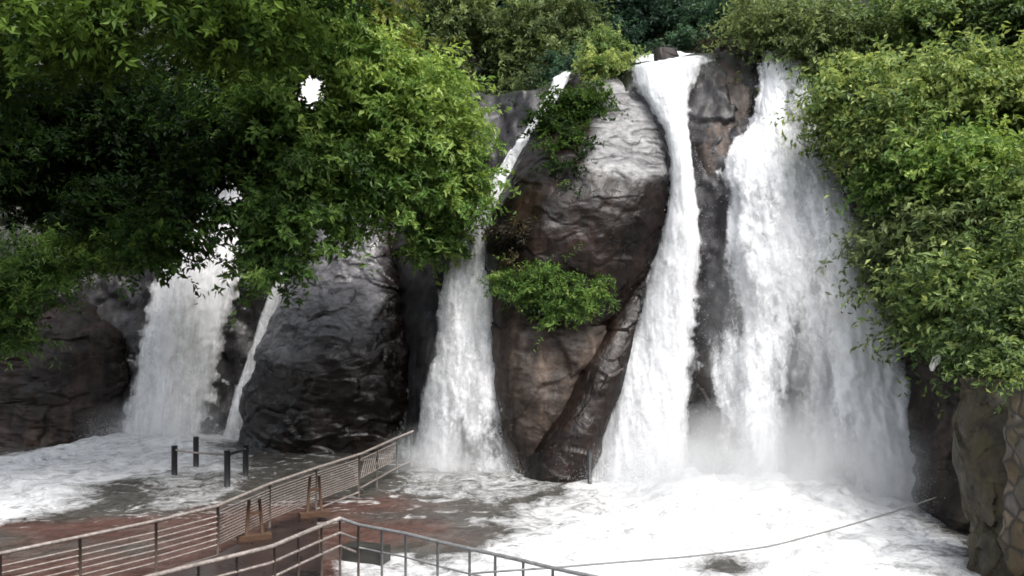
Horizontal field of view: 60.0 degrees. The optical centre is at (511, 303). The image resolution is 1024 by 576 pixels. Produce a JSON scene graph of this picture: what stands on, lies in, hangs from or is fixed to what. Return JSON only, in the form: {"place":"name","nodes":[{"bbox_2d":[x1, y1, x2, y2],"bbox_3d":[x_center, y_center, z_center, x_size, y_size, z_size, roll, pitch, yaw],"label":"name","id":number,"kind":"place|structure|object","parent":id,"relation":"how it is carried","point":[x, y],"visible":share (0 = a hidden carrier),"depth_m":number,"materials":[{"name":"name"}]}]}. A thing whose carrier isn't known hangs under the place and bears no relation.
{"place":"outdoors","nodes":[
{"label":"outdoors","id":0,"kind":"place"},
{"bbox_2d":[164,508,319,575],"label":"pavement","id":1,"kind":"structure","parent":0,"point":[288,528],"depth_m":16.99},
{"bbox_2d":[0,430,413,575],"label":"railing","id":2,"kind":"object","parent":1,"relation":"on","point":[156,531],"visible":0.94,"depth_m":17.44,"materials":[{"name":"metal"}]},
{"bbox_2d":[236,499,271,541],"bbox_3d":[-5.301,4.430,18.241,0.678,0.826,0.239,0,0,-26],"label":"rusty stand","id":3,"kind":"object","parent":1,"relation":"on","point":[261,535],"visible":1,"depth_m":18.18,"materials":[{"name":"metal"}]},
{"bbox_2d":[298,475,329,518],"bbox_3d":[-4.511,4.380,20.237,0.678,0.925,0.239,0,0,-26],"label":"rusty stand","id":4,"kind":"object","parent":1,"relation":"on","point":[321,512],"visible":1,"depth_m":20.18,"materials":[{"name":"metal"}]},
{"bbox_2d":[144,516,597,575],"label":"railing","id":5,"kind":"object","parent":1,"relation":"on","point":[273,546],"visible":1,"depth_m":14.53,"materials":[{"name":"metal"}]},
{"bbox_2d":[0,432,980,575],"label":"water","id":6,"kind":"structure","parent":0,"point":[79,487],"depth_m":20.54,"materials":[{"name":"white liquid"}]},
{"bbox_2d":[171,436,248,487],"bbox_3d":[-8.780,4.707,25.680,3.388,1.387,1.421,0,0,37],"label":"barrier","id":7,"kind":"object","parent":6,"relation":"in","point":[226,454],"visible":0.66,"depth_m":25.57,"materials":[{"name":"metal"}]},
{"bbox_2d":[342,541,390,565],"bbox_3d":[-2.826,4.980,17.205,0.840,0.600,0.400,0,0,20],"label":"concrete step","id":8,"kind":"object","parent":6,"relation":"in","point":[369,557],"visible":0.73,"depth_m":17.07,"materials":[{"name":"grey concrete"}]},
{"bbox_2d":[587,449,591,484],"bbox_3d":[2.146,4.763,24.513,0.114,1.474,0.120,0,0,0],"label":"post","id":9,"kind":"object","parent":6,"relation":"in","point":[589,464],"visible":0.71,"depth_m":24.46,"materials":[{"name":"grey metal"}]},
{"bbox_2d":[686,321,743,474],"bbox_3d":[5.733,3.224,24.842,2.103,6.301,3.841,0,0,0],"label":"boulder","id":10,"kind":"object","parent":6,"relation":"in","point":[705,400],"visible":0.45,"depth_m":24.41,"materials":[{"name":"grey stone"}]},
{"bbox_2d":[997,387,1023,575],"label":"stone wall","id":11,"kind":"structure","parent":6,"relation":"in","point":[1010,538],"depth_m":15.56,"materials":[{"name":"brown stone"}]},
{"bbox_2d":[0,0,1023,473],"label":"cliff","id":12,"kind":"structure","parent":0,"point":[714,288],"depth_m":28.63,"materials":[{"name":"grey stone"}]},
{"bbox_2d":[0,215,135,370],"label":"shrub","id":13,"kind":"object","parent":12,"relation":"on","point":[25,287],"visible":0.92,"depth_m":24.63,"materials":[{"name":"green plant"}]},
{"bbox_2d":[20,203,185,291],"bbox_3d":[-13.168,-2.124,28.864,5.547,3.485,4.033,0,0,-40],"label":"shrub","id":14,"kind":"object","parent":12,"relation":"on","point":[42,227],"visible":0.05,"depth_m":28.39,"materials":[{"name":"green plant"}]},
{"bbox_2d":[0,63,224,253],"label":"shrub","id":15,"kind":"object","parent":12,"relation":"on","point":[30,218],"visible":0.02,"depth_m":27.87,"materials":[{"name":"green plant"}]},
{"bbox_2d":[81,74,325,443],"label":"waterfall","id":16,"kind":"structure","parent":12,"relation":"on","point":[180,347],"depth_m":32.88,"materials":[{"name":"white liquid"}]},
{"bbox_2d":[104,27,376,139],"bbox_3d":[-9.884,-8.331,33.331,12.958,8.264,5.532,0,0,0],"label":"shrub","id":17,"kind":"object","parent":12,"relation":"on","point":[173,70],"visible":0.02,"depth_m":32.39,"materials":[{"name":"green plant"}]},
{"bbox_2d":[207,272,283,441],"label":"waterfall","id":18,"kind":"structure","parent":12,"relation":"on","point":[235,421],"depth_m":33.12,"materials":[{"name":"white liquid"}]},
{"bbox_2d":[164,0,520,326],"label":"tree","id":19,"kind":"object","parent":12,"relation":"on","point":[398,147],"visible":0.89,"depth_m":24.22,"materials":[{"name":"green plant"}]},
{"bbox_2d":[274,0,460,62],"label":"tree","id":20,"kind":"object","parent":12,"relation":"on","point":[387,14],"visible":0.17,"depth_m":25.62,"materials":[{"name":"green plant"}]},
{"bbox_2d":[388,0,547,91],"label":"tree","id":21,"kind":"object","parent":12,"relation":"on","point":[466,20],"visible":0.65,"depth_m":36.09,"materials":[{"name":"green plant"}]},
{"bbox_2d":[384,71,570,474],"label":"waterfall","id":22,"kind":"structure","parent":12,"relation":"on","point":[460,385],"depth_m":26.97,"materials":[{"name":"white liquid"}]},
{"bbox_2d":[424,61,550,95],"bbox_3d":[-1.147,-6.861,33.179,9.090,4.213,4.311,0,0,-10],"label":"shrub","id":23,"kind":"object","parent":12,"relation":"on","point":[516,87],"visible":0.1,"depth_m":32.94,"materials":[{"name":"green plant"}]},
{"bbox_2d":[476,0,623,86],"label":"tree","id":24,"kind":"object","parent":12,"relation":"on","point":[549,18],"visible":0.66,"depth_m":36.20,"materials":[{"name":"green plant"}]},
{"bbox_2d":[518,36,587,89],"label":"shrub","id":25,"kind":"object","parent":12,"relation":"on","point":[555,67],"visible":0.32,"depth_m":33.15,"materials":[{"name":"green plant"}]},
{"bbox_2d":[446,0,729,80],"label":"tree","id":26,"kind":"object","parent":12,"relation":"on","point":[501,4],"visible":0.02,"depth_m":39.33,"materials":[{"name":"green plant"}]},
{"bbox_2d":[538,50,745,487],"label":"waterfall","id":27,"kind":"structure","parent":12,"relation":"on","point":[662,353],"depth_m":25.47,"materials":[{"name":"white liquid"}]},
{"bbox_2d":[564,0,726,60],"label":"tree","id":28,"kind":"object","parent":12,"relation":"on","point":[633,14],"visible":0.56,"depth_m":37.38,"materials":[{"name":"green plant"}]},
{"bbox_2d":[654,47,679,60],"bbox_3d":[5.073,-7.696,28.712,0.940,1.280,1.276,0,0,0],"label":"boulder","id":29,"kind":"object","parent":12,"relation":"on","point":[662,53],"visible":0.38,"depth_m":28.50,"materials":[{"name":"stone"}]},
{"bbox_2d":[641,0,749,53],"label":"tree","id":30,"kind":"object","parent":12,"relation":"on","point":[682,33],"visible":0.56,"depth_m":37.36,"materials":[{"name":"green plant"}]},
{"bbox_2d":[690,28,740,56],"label":"shrub","id":31,"kind":"object","parent":12,"relation":"on","point":[708,43],"visible":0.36,"depth_m":28.57,"materials":[{"name":"green plant"}]},
{"bbox_2d":[696,42,752,176],"bbox_3d":[6.771,-5.044,28.349,2.425,7.199,3.376,0,0,0],"label":"boulder","id":32,"kind":"object","parent":12,"relation":"on","point":[738,90],"visible":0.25,"depth_m":27.46,"materials":[{"name":"grey stone"}]},
{"bbox_2d":[598,50,944,516],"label":"waterfall","id":33,"kind":"structure","parent":12,"relation":"on","point":[782,227],"depth_m":23.88,"materials":[{"name":"white liquid"}]},
{"bbox_2d":[701,0,904,107],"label":"shrub","id":34,"kind":"object","parent":12,"relation":"on","point":[786,30],"visible":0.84,"depth_m":26.36,"materials":[{"name":"green plant"}]},
{"bbox_2d":[763,34,981,200],"bbox_3d":[9.702,-4.944,24.063,6.107,5.022,5.336,0,0,29],"label":"shrub","id":35,"kind":"object","parent":12,"relation":"on","point":[842,109],"visible":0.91,"depth_m":22.95,"materials":[{"name":"green plant"}]},
{"bbox_2d":[799,0,1023,70],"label":"shrub","id":36,"kind":"object","parent":12,"relation":"on","point":[987,16],"visible":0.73,"depth_m":25.36,"materials":[{"name":"green plant"}]},
{"bbox_2d":[815,173,1023,349],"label":"shrub","id":37,"kind":"object","parent":12,"relation":"on","point":[901,233],"visible":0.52,"depth_m":21.61,"materials":[{"name":"green plant"}]},
{"bbox_2d":[825,103,1023,240],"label":"shrub","id":38,"kind":"object","parent":12,"relation":"on","point":[928,162],"visible":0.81,"depth_m":21.31,"materials":[{"name":"green plant"}]},
{"bbox_2d":[870,5,1023,153],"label":"shrub","id":39,"kind":"object","parent":12,"relation":"on","point":[987,74],"visible":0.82,"depth_m":22.32,"materials":[{"name":"green plant"}]},
{"label":"ground","id":40,"kind":"structure","parent":0,"visible":0},
{"bbox_2d":[0,301,130,446],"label":"boulder","id":41,"kind":"object","parent":40,"relation":"on","point":[42,403],"visible":0.63,"depth_m":31.72,"materials":[{"name":"grey stone"}]},
{"bbox_2d":[0,0,423,304],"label":"tree","id":42,"kind":"object","parent":40,"relation":"on","point":[52,133],"visible":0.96,"depth_m":22.96,"materials":[{"name":"green plant"}]},
{"bbox_2d":[236,215,409,453],"bbox_3d":[-6.056,0.884,31.481,6.355,10.999,5.949,0,0,-44],"label":"boulder","id":43,"kind":"object","parent":40,"relation":"on","point":[329,374],"visible":0.54,"depth_m":29.65,"materials":[{"name":"grey stone"}]},
{"bbox_2d":[389,222,395,256],"bbox_3d":[-4.517,0.620,33.601,3.480,12.044,5.345,0,0,0],"label":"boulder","id":44,"kind":"object","parent":40,"relation":"on","point":[393,234],"depth_m":33.12,"materials":[{"name":"grey stone"}]},
{"bbox_2d":[491,296,606,473],"bbox_3d":[1.379,2.741,27.498,4.153,7.283,4.068,0,0,0],"label":"boulder","id":45,"kind":"object","parent":40,"relation":"on","point":[533,390],"visible":0.43,"depth_m":25.74,"materials":[{"name":"brown stone"}]},
{"bbox_2d":[477,242,620,352],"bbox_3d":[1.076,-0.191,25.707,4.192,3.186,2.402,0,0,7],"label":"shrub","id":46,"kind":"object","parent":45,"relation":"on","point":[555,306],"visible":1,"depth_m":25.33,"materials":[{"name":"green plant"}]},
{"bbox_2d":[484,53,670,326],"bbox_3d":[2.243,-3.645,28.805,6.250,10.103,6.814,0,0,0],"label":"boulder","id":47,"kind":"object","parent":45,"relation":"on","point":[612,218],"visible":0.48,"depth_m":25.98,"materials":[{"name":"grey stone"}]},
{"bbox_2d":[475,216,536,279],"bbox_3d":[0.098,-1.569,25.706,1.991,1.956,1.784,0,0,34],"label":"shrub","id":48,"kind":"object","parent":47,"relation":"on","point":[510,232],"visible":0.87,"depth_m":25.58,"materials":[{"name":"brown plant"}]},
{"bbox_2d":[508,79,628,195],"bbox_3d":[1.673,-4.885,27.694,3.680,4.789,5.383,0,0,32],"label":"creeper","id":49,"kind":"object","parent":47,"relation":"attached to","point":[579,103],"visible":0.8,"depth_m":27.51,"materials":[{"name":"green plant"}]},
{"bbox_2d":[567,20,651,90],"bbox_3d":[3.180,-8.174,30.174,2.986,3.076,3.008,0,0,-42],"label":"shrub","id":50,"kind":"object","parent":47,"relation":"on","point":[596,55],"visible":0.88,"depth_m":29.68,"materials":[{"name":"green plant"}]},
{"bbox_2d":[523,263,652,482],"bbox_3d":[2.616,2.269,26.351,5.494,7.854,2.592,0,0,-24],"label":"boulder","id":51,"kind":"object","parent":40,"relation":"on","point":[572,435],"visible":0.5,"depth_m":25.25,"materials":[{"name":"brown stone"}]},
{"bbox_2d":[892,309,1017,533],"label":"rock wall","id":52,"kind":"structure","parent":40,"relation":"on","point":[929,426],"depth_m":21.07,"materials":[{"name":"grey stone"}]},
{"bbox_2d":[471,497,936,573],"bbox_3d":[5.292,4.266,17.201,13.589,0.591,0.978,0,0,-34],"label":"rope","id":53,"kind":"object","parent":52,"relation":"attached to","point":[541,568],"visible":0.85,"depth_m":15.27,"materials":[{"name":"grey fabric"}]},
{"bbox_2d":[841,198,1023,418],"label":"shrub","id":54,"kind":"object","parent":52,"relation":"on","point":[946,272],"visible":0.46,"depth_m":19.73,"materials":[{"name":"green plant"}]},
{"bbox_2d":[929,355,940,370],"bbox_3d":[9.346,1.301,19.572,0.225,0.356,0.144,0,0,0],"label":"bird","id":55,"kind":"object","parent":54,"relation":"on","point":[933,365],"visible":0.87,"depth_m":19.55},
{"bbox_2d":[905,119,1023,302],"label":"shrub","id":56,"kind":"object","parent":52,"relation":"on","point":[1012,193],"visible":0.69,"depth_m":20.15,"materials":[{"name":"green plant"}]},
{"bbox_2d":[951,376,1010,575],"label":"boulder","id":57,"kind":"object","parent":40,"relation":"on","point":[978,447],"visible":0.81,"depth_m":16.69,"materials":[{"name":"brown stone"}]},
{"bbox_2d":[926,257,1023,413],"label":"shrub","id":58,"kind":"object","parent":57,"relation":"on","point":[1003,330],"visible":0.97,"depth_m":17.64,"materials":[{"name":"green plant"}]}
]}

